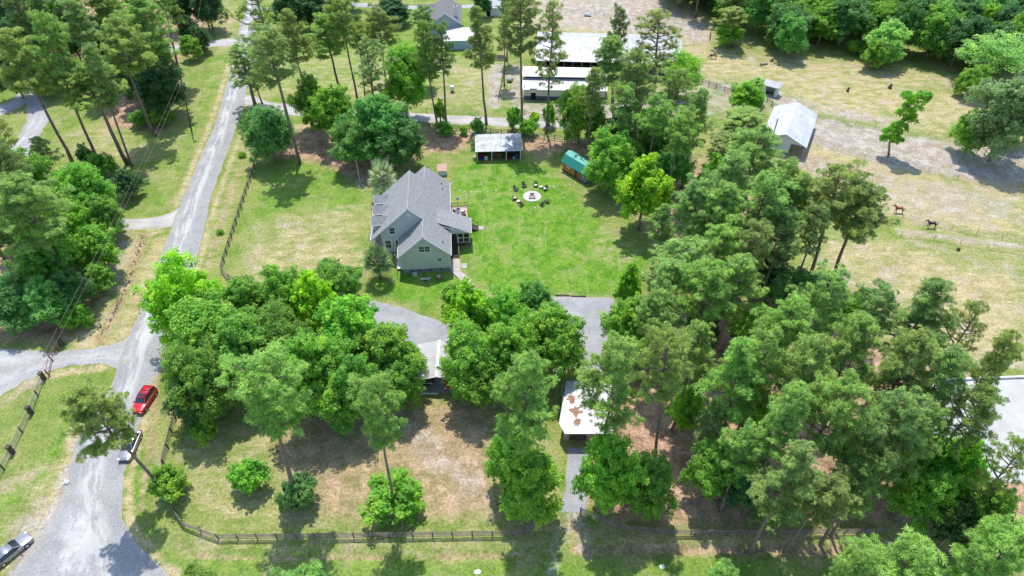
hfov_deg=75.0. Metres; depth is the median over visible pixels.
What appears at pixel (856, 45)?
shrub
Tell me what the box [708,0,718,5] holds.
broadleaf tree
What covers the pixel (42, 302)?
broadleaf tree
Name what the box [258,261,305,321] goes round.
broadleaf tree
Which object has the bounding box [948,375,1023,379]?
arena rail
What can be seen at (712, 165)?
broadleaf tree
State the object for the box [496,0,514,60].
pine tree
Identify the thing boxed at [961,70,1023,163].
broadleaf tree
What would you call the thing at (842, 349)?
pine tree
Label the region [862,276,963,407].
pine tree
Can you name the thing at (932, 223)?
horse
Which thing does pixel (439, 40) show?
pine tree
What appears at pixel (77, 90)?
pine tree
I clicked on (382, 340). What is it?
broadleaf tree
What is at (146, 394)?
suv
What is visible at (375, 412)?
pine tree
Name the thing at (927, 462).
broadleaf tree
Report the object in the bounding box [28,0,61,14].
broadleaf tree
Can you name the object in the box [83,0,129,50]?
pine tree
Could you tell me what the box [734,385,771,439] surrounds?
broadleaf tree
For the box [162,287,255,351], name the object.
broadleaf tree
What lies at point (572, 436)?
garage door
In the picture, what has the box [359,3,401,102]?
pine tree
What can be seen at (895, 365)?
pine tree
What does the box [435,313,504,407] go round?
broadleaf tree
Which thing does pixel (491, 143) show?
open shed
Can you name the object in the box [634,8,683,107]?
pine tree
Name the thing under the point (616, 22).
pine tree
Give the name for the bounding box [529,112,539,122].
shrub
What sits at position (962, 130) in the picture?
broadleaf tree
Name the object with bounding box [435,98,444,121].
shrub
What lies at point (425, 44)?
pine tree
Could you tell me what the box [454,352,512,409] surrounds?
broadleaf tree
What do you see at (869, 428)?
pine tree
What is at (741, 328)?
broadleaf tree
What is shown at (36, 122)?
curved driveway spur
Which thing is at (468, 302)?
broadleaf tree
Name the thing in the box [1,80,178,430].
power line
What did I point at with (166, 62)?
broadleaf tree
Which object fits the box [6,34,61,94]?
broadleaf tree
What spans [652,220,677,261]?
pine tree
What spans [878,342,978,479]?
pine tree
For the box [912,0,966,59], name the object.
broadleaf tree
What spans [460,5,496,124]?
pine tree
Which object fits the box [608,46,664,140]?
pine tree
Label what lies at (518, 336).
broadleaf tree
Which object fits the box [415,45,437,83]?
broadleaf tree
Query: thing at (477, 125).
shrub
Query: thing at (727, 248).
pine tree
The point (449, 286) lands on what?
shrub
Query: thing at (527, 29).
pine tree
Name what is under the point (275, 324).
broadleaf tree
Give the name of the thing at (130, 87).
broadleaf tree
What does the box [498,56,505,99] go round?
rail fence
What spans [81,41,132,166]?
pine tree
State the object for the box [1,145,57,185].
broadleaf tree
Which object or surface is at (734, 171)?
pine tree
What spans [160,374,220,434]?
broadleaf tree
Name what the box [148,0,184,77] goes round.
pine tree
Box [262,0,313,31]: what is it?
broadleaf tree
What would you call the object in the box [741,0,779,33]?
broadleaf tree
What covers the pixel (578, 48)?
arena barn
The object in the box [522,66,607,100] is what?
stable
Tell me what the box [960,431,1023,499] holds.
pine tree
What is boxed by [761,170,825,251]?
pine tree
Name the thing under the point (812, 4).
broadleaf tree
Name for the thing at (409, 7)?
road
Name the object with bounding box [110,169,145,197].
cedar tree
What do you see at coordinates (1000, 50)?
broadleaf tree
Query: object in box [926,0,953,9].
broadleaf tree
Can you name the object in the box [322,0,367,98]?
pine tree
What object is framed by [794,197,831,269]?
pine tree
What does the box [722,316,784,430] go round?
pine tree
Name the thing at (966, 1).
broadleaf tree
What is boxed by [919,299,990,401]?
pine tree
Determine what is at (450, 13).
neighbour house
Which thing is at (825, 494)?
pine tree
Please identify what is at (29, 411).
ranch fence
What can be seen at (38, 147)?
pine tree
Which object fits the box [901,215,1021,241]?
wire fence
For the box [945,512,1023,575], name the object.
pine tree
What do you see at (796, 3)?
broadleaf tree
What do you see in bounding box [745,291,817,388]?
pine tree
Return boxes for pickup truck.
[117,429,142,460]
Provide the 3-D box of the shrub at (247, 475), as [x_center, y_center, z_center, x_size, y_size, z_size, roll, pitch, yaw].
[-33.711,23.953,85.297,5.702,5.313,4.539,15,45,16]
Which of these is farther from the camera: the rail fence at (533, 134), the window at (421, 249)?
the rail fence at (533, 134)
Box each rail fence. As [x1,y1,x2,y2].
[160,414,534,539]
[219,158,256,279]
[418,122,591,142]
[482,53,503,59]
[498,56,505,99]
[580,507,886,534]
[701,78,730,92]
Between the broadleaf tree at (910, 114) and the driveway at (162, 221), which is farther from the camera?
the broadleaf tree at (910, 114)
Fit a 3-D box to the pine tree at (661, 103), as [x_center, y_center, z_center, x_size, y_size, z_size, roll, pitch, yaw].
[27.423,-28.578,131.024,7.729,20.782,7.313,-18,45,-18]
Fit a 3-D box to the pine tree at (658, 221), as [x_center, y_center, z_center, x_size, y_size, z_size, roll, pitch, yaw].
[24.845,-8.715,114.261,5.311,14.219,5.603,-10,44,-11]
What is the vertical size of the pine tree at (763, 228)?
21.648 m
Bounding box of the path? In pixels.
[451,259,472,282]
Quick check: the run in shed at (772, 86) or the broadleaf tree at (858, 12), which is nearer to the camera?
the run in shed at (772, 86)
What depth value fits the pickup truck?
90.19 m
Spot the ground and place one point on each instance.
(568, 240)
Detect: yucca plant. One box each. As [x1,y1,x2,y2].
[216,229,223,234]
[237,152,247,157]
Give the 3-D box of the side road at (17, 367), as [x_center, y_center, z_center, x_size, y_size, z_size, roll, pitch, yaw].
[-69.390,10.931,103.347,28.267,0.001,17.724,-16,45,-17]
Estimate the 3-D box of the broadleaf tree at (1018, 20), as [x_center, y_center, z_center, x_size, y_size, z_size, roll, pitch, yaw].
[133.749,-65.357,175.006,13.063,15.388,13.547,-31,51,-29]
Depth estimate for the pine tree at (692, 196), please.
100.97 m
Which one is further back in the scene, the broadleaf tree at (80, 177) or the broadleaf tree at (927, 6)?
the broadleaf tree at (927, 6)
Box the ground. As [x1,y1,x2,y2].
[0,0,1023,575]
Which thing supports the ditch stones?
on the ground
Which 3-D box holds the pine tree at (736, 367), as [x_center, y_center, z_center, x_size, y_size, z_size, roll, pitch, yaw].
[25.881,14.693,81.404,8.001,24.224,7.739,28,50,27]
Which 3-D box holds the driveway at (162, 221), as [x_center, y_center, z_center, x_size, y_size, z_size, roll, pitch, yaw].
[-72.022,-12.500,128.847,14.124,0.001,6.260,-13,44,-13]
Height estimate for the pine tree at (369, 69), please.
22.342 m
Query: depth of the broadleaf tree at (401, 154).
137.55 m
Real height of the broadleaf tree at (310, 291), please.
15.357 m
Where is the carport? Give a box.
[416,340,451,379]
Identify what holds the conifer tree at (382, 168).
on the ground
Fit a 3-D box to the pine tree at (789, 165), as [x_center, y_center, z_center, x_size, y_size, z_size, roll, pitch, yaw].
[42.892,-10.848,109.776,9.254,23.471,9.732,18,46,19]
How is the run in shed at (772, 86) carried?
on the ground
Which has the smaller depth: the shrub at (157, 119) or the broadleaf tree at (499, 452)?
the broadleaf tree at (499, 452)
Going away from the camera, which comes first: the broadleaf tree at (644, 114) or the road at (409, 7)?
the broadleaf tree at (644, 114)
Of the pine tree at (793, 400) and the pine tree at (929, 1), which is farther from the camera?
the pine tree at (929, 1)
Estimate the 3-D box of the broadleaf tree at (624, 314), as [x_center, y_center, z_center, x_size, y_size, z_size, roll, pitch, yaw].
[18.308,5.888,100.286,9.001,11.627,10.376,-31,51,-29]
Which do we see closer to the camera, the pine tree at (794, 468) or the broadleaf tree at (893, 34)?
the pine tree at (794, 468)
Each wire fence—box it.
[426,109,488,115]
[555,8,709,26]
[812,138,1022,194]
[817,114,1023,149]
[900,232,1021,252]
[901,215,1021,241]
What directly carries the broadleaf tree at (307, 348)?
on the ground
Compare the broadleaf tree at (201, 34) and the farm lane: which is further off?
the broadleaf tree at (201, 34)
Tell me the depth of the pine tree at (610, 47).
141.26 m
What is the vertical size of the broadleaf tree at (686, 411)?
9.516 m
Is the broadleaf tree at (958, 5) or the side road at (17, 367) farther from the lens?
the broadleaf tree at (958, 5)
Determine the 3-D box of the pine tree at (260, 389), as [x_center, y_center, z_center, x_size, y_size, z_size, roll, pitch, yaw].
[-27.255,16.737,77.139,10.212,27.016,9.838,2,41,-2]
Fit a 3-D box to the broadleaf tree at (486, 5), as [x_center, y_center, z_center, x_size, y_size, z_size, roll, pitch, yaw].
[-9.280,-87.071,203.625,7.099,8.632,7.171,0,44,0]
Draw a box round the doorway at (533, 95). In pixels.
[531,93,535,99]
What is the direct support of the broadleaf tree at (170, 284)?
on the ground
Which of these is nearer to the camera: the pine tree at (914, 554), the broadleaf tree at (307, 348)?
the pine tree at (914, 554)
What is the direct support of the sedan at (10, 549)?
on the ground
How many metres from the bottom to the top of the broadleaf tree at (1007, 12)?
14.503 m
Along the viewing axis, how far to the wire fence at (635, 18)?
204.77 m
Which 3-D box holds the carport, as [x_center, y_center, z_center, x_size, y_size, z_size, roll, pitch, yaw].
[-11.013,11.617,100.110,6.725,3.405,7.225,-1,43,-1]
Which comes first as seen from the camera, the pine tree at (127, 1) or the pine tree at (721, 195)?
the pine tree at (721, 195)
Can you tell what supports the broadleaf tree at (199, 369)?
on the ground
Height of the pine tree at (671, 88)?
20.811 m
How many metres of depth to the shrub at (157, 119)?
154.33 m
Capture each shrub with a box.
[55,301,93,329]
[74,142,92,162]
[81,151,119,179]
[126,108,150,126]
[146,461,191,502]
[148,108,175,126]
[187,413,217,448]
[224,457,270,495]
[273,469,317,512]
[356,467,426,527]
[434,121,452,136]
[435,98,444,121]
[440,282,460,312]
[459,126,467,135]
[469,117,484,133]
[506,106,520,130]
[517,118,538,134]
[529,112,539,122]
[542,100,555,126]
[848,39,866,53]
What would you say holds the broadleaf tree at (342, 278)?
on the ground
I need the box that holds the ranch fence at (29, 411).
[0,371,46,476]
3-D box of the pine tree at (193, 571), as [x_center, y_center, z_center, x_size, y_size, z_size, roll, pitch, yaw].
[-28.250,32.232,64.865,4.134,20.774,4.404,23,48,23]
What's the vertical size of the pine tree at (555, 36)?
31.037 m
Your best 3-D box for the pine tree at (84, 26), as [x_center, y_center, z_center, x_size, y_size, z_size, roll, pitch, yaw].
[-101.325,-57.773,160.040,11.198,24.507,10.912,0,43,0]
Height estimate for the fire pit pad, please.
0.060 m
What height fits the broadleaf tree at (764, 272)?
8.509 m
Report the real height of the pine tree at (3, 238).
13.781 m
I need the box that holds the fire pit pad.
[523,191,540,201]
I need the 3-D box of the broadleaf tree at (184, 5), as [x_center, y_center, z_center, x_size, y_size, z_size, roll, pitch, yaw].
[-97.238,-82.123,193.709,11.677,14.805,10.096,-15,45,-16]
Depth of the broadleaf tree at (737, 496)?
80.11 m
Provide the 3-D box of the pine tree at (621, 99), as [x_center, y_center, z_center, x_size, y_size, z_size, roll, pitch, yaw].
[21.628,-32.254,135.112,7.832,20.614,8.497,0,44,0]
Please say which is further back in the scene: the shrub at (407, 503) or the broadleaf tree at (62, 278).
the broadleaf tree at (62, 278)
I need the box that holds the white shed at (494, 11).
[483,0,503,15]
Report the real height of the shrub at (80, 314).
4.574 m
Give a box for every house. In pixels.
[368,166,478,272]
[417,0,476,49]
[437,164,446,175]
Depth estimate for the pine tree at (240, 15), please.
141.08 m
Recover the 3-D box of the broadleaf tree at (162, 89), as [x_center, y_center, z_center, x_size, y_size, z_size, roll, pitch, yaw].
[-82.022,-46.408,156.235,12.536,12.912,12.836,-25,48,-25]
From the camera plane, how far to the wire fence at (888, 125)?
155.34 m
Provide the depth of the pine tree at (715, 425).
81.47 m
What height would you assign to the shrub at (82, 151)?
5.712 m
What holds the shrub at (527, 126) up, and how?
on the ground
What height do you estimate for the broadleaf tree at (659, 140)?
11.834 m
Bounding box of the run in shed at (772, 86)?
[763,79,782,96]
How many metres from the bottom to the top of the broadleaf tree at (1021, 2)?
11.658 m
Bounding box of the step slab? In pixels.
[461,226,483,267]
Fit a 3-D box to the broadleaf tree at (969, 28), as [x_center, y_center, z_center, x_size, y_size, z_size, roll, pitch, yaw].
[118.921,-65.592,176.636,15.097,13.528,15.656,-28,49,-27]
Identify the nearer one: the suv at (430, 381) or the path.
the suv at (430, 381)
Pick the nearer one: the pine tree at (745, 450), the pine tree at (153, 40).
the pine tree at (745, 450)
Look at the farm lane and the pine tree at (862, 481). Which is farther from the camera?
the farm lane
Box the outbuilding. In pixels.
[559,381,611,439]
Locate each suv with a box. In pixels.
[131,385,157,413]
[421,378,433,384]
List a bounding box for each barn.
[535,32,682,77]
[760,102,817,157]
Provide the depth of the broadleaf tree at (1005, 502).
73.19 m
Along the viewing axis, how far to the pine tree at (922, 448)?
71.88 m
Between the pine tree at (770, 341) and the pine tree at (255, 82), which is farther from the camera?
the pine tree at (255, 82)
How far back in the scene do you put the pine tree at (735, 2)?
189.00 m
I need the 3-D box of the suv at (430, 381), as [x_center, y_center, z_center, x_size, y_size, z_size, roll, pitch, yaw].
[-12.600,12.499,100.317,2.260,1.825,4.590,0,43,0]
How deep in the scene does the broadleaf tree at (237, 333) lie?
89.78 m
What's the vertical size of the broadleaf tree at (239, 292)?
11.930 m
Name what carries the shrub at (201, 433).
on the ground
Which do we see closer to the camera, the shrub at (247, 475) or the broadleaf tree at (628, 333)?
the shrub at (247, 475)
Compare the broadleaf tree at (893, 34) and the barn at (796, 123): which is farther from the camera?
the broadleaf tree at (893, 34)
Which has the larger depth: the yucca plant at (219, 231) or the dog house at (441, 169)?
the dog house at (441, 169)
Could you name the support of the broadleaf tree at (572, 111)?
on the ground
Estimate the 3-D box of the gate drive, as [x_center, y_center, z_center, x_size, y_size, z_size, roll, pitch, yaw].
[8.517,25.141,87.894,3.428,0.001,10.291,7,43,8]
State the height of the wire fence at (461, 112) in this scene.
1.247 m
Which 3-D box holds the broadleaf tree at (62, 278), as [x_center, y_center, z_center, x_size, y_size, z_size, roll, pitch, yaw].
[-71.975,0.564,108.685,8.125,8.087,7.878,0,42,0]
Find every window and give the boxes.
[384,240,391,247]
[388,227,395,234]
[418,246,430,252]
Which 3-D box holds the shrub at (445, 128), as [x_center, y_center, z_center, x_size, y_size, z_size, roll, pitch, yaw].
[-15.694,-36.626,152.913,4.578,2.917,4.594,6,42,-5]
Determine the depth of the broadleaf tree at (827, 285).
108.23 m
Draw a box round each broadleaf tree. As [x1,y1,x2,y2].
[0,0,27,19]
[0,10,48,46]
[0,47,24,98]
[0,266,43,336]
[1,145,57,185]
[1,202,46,243]
[1,225,79,281]
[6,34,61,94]
[11,275,80,329]
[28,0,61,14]
[43,267,98,305]
[45,198,106,254]
[48,160,116,209]
[51,6,83,63]
[67,224,124,268]
[77,21,124,75]
[81,194,129,238]
[82,260,116,291]
[109,47,161,102]
[131,245,226,346]
[132,64,186,115]
[135,36,184,79]
[158,336,246,426]
[160,0,199,24]
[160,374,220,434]
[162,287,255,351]
[175,15,198,36]
[176,34,203,59]
[188,0,229,30]
[190,25,210,53]
[199,312,271,388]
[220,274,265,324]
[236,103,295,163]
[244,296,314,371]
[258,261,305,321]
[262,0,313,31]
[267,327,346,420]
[285,70,325,126]
[287,269,337,334]
[301,0,333,26]
[301,83,354,142]
[302,334,384,435]
[312,293,379,355]
[313,256,364,304]
[327,113,381,166]
[336,93,414,162]
[351,319,428,384]
[372,114,428,166]
[373,353,426,410]
[374,0,411,25]
[381,39,432,116]
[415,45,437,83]
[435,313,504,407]
[441,277,491,333]
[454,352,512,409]
[470,0,492,12]
[474,284,528,331]
[482,428,527,490]
[486,311,550,391]
[497,437,565,530]
[510,300,591,384]
[517,276,560,321]
[554,81,601,142]
[570,429,649,514]
[581,126,640,198]
[584,102,608,140]
[597,291,658,351]
[601,113,637,140]
[601,327,645,367]
[612,263,641,300]
[613,152,675,230]
[623,446,679,523]
[624,140,646,172]
[630,106,660,133]
[635,128,659,158]
[638,118,690,166]
[655,146,697,187]
[659,47,707,95]
[663,384,710,431]
[678,303,721,348]
[678,434,748,501]
[680,225,706,254]
[694,152,726,188]
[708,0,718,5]
[713,0,746,17]
[714,22,745,46]
[716,459,770,509]
[725,300,771,352]
[727,80,766,108]
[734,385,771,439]
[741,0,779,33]
[750,77,765,95]
[755,248,788,298]
[763,0,816,43]
[766,0,809,23]
[767,264,822,320]
[772,10,808,57]
[804,0,836,34]
[805,3,843,45]
[811,271,833,306]
[824,0,877,45]
[824,285,875,342]
[826,426,873,475]
[860,37,890,69]
[861,0,900,32]
[862,0,902,40]
[862,18,913,61]
[879,89,933,155]
[881,464,965,533]
[884,0,929,46]
[884,425,945,488]
[899,0,931,16]
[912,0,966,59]
[923,432,998,500]
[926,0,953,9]
[926,15,994,65]
[927,0,966,15]
[930,494,983,547]
[940,480,1023,554]
[946,107,990,156]
[949,0,980,4]
[952,0,994,34]
[952,64,992,95]
[953,29,1023,73]
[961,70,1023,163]
[977,20,1021,65]
[979,0,1019,12]
[981,3,1001,31]
[993,0,1023,24]
[1006,11,1023,67]
[1013,0,1023,10]
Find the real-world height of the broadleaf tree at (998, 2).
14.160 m
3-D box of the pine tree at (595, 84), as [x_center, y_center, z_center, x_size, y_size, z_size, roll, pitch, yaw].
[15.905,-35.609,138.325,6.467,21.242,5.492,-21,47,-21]
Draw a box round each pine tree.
[0,26,74,162]
[0,118,27,170]
[0,137,40,197]
[0,169,75,264]
[0,227,15,275]
[1,0,33,35]
[20,9,96,153]
[22,0,72,77]
[28,135,64,170]
[40,60,128,165]
[42,0,83,20]
[54,0,110,94]
[56,378,154,483]
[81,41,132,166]
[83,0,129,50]
[95,9,158,136]
[113,0,180,109]
[120,0,152,16]
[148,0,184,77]
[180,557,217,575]
[213,336,313,485]
[221,41,272,106]
[223,0,288,115]
[235,22,301,163]
[247,70,265,103]
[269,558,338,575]
[274,8,315,125]
[302,12,344,95]
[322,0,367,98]
[344,369,407,501]
[348,14,367,94]
[351,35,399,96]
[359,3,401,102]
[408,19,442,122]
[409,4,435,53]
[425,19,456,121]
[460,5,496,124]
[489,348,559,454]
[491,19,512,85]
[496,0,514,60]
[498,0,546,122]
[529,0,568,133]
[573,66,605,159]
[574,329,651,435]
[590,34,633,116]
[601,79,640,135]
[606,2,630,104]
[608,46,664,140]
[632,91,674,152]
[632,320,694,460]
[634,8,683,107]
[634,279,690,381]
[638,234,716,337]
[641,203,675,268]
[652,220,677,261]
[657,67,694,119]
[663,103,706,196]
[665,319,724,431]
[666,256,737,372]
[670,168,727,292]
[672,86,713,188]
[684,179,752,302]
[688,401,729,451]
[690,336,768,440]
[694,0,697,17]
[697,149,757,249]
[700,217,747,305]
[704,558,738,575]
[707,127,734,155]
[709,252,768,366]
[710,5,748,46]
[713,105,763,134]
[717,0,745,19]
[717,416,768,512]
[722,122,785,214]
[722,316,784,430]
[725,217,778,324]
[735,167,806,283]
[741,377,814,515]
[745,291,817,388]
[745,439,825,554]
[747,495,785,533]
[753,156,809,247]
[757,205,807,301]
[757,332,838,462]
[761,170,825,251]
[783,462,863,552]
[784,258,854,340]
[786,368,880,501]
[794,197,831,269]
[797,158,874,271]
[805,309,882,441]
[818,455,888,544]
[823,546,873,575]
[826,385,933,511]
[828,439,903,537]
[830,178,902,272]
[837,278,900,389]
[837,524,948,575]
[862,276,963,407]
[863,399,950,510]
[864,324,946,419]
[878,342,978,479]
[901,0,933,4]
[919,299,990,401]
[928,381,1010,468]
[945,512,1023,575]
[949,328,1023,420]
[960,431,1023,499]
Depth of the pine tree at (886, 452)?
70.31 m
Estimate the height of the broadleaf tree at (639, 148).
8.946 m
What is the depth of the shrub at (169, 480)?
83.43 m
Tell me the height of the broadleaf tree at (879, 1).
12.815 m
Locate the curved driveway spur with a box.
[12,95,48,156]
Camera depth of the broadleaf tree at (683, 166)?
131.72 m
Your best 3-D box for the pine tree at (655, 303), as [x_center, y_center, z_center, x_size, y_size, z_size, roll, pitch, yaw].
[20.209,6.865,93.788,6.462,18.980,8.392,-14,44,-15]
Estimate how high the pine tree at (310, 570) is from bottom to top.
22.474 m
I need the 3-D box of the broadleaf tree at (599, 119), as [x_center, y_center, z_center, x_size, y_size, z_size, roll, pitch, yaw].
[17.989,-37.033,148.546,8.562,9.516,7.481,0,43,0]
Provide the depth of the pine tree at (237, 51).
153.90 m
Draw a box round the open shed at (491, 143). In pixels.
[475,133,521,160]
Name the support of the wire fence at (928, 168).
on the ground
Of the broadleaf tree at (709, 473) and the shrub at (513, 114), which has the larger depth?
the shrub at (513, 114)
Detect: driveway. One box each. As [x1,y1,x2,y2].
[0,68,72,115]
[122,208,177,229]
[170,38,236,51]
[366,296,612,392]
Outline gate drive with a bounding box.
[559,448,589,512]
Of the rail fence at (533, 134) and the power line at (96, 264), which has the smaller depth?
the power line at (96, 264)
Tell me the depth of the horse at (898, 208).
130.45 m
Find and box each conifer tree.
[360,244,393,279]
[367,157,396,198]
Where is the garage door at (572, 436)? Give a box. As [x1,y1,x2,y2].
[569,434,586,439]
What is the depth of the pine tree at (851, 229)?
104.23 m
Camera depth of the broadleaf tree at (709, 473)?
79.67 m
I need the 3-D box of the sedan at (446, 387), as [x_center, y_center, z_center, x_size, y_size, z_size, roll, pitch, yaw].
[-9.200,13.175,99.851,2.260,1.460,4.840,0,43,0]
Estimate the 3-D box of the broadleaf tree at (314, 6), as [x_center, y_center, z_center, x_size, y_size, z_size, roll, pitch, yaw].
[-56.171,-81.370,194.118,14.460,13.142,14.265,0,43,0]
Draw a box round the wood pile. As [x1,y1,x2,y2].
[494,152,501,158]
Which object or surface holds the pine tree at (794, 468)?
on the ground
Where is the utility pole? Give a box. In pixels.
[179,77,191,130]
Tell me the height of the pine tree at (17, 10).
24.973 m
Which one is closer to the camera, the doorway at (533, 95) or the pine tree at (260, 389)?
the pine tree at (260, 389)
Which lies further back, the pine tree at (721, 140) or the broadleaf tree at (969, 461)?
the pine tree at (721, 140)
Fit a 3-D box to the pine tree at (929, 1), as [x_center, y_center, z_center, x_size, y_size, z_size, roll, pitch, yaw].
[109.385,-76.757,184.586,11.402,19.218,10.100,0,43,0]
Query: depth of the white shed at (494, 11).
206.63 m
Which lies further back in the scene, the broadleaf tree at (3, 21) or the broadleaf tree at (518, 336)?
the broadleaf tree at (3, 21)
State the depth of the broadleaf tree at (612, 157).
129.02 m
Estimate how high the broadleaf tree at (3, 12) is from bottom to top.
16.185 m
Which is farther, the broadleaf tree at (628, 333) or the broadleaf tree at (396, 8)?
the broadleaf tree at (396, 8)
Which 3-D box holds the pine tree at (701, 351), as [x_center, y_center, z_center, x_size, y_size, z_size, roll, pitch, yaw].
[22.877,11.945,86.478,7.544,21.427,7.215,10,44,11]
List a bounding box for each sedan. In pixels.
[0,531,33,567]
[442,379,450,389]
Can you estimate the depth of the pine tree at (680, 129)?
121.61 m
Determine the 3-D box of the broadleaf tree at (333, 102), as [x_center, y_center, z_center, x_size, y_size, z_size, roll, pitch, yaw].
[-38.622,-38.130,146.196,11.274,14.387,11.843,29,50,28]
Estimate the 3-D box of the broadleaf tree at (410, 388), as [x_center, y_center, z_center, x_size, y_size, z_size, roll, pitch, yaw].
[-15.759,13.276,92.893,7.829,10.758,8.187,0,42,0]
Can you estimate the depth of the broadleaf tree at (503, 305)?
96.06 m
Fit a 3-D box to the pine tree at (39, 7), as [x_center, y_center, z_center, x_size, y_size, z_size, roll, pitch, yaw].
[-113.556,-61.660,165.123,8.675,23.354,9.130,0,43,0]
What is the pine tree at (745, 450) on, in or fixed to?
on the ground
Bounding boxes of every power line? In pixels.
[0,85,180,445]
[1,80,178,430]
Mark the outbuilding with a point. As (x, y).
(576, 422)
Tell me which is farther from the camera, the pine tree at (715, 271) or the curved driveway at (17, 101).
the curved driveway at (17, 101)
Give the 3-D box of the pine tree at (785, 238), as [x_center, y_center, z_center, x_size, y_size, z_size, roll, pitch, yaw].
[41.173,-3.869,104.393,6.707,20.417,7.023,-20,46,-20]
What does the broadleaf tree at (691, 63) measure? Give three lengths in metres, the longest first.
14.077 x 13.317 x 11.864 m
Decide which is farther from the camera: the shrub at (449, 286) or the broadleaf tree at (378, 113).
the broadleaf tree at (378, 113)
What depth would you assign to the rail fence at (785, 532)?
81.62 m
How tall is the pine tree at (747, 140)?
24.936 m
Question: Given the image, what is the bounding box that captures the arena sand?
[916,379,1023,482]
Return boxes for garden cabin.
[561,150,593,183]
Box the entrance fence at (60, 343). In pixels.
[44,337,64,376]
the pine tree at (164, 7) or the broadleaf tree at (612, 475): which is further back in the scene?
the pine tree at (164, 7)
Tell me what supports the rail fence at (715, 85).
on the ground
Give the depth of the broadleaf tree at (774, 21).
183.05 m
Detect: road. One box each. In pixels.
[0,336,159,395]
[10,0,259,575]
[261,2,475,9]
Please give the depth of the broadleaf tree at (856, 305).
98.96 m
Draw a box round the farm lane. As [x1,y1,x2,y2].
[245,95,606,128]
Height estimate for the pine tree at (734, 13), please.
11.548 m
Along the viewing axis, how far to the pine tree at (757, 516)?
80.33 m
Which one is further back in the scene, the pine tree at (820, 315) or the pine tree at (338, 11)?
the pine tree at (338, 11)
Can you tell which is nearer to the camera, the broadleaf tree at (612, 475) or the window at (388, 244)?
the broadleaf tree at (612, 475)
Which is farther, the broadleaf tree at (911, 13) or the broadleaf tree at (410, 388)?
the broadleaf tree at (911, 13)
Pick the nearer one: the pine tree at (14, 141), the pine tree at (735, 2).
the pine tree at (14, 141)
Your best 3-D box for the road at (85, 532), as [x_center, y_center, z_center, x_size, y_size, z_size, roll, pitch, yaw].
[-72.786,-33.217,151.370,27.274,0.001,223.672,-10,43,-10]
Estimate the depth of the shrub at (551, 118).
153.65 m
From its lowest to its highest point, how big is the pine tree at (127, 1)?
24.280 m
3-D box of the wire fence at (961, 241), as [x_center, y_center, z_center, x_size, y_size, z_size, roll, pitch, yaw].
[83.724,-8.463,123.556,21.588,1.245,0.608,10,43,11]
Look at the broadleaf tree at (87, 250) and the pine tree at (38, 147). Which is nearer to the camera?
the broadleaf tree at (87, 250)
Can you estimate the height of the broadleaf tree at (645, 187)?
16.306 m
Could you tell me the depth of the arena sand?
95.00 m
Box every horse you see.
[893,204,905,212]
[926,220,937,227]
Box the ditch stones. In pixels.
[101,237,145,333]
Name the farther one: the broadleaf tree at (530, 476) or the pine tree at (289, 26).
the pine tree at (289, 26)
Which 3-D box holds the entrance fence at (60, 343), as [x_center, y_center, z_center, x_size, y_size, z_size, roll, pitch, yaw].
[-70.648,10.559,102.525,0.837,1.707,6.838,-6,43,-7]
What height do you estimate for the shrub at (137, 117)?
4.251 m
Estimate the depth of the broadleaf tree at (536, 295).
99.70 m
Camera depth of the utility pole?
149.99 m
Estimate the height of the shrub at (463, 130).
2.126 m
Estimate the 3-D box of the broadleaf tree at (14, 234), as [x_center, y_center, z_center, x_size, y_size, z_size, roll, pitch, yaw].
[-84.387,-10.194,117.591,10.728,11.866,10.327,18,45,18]
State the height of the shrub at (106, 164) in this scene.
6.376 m
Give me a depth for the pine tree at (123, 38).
138.13 m
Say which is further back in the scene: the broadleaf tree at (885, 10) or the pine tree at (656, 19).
the broadleaf tree at (885, 10)
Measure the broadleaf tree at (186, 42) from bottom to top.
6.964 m
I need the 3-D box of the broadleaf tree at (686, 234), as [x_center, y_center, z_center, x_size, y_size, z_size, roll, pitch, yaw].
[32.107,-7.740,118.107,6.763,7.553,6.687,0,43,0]
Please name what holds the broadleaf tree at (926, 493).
on the ground
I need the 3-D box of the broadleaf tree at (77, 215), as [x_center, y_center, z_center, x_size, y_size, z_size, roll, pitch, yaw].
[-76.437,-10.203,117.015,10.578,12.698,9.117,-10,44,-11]
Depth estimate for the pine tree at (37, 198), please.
101.72 m
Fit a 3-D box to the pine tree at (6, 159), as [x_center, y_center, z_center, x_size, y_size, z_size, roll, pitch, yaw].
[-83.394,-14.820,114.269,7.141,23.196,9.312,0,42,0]
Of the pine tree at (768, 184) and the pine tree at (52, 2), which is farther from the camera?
the pine tree at (52, 2)
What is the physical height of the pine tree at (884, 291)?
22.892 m
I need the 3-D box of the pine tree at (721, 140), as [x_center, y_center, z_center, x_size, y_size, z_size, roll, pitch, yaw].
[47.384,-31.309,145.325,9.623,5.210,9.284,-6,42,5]
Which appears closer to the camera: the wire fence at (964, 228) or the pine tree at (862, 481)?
the pine tree at (862, 481)
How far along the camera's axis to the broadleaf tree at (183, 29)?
185.45 m
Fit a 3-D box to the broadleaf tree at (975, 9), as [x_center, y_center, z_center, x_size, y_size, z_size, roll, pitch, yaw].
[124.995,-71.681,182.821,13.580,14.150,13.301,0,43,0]
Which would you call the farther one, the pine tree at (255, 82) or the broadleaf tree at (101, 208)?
the pine tree at (255, 82)
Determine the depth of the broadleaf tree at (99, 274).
111.87 m
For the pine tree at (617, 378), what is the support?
on the ground
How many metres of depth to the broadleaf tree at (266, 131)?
138.65 m
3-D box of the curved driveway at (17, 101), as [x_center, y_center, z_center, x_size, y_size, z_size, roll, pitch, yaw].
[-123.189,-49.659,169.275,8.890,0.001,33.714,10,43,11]
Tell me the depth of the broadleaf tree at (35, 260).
108.42 m

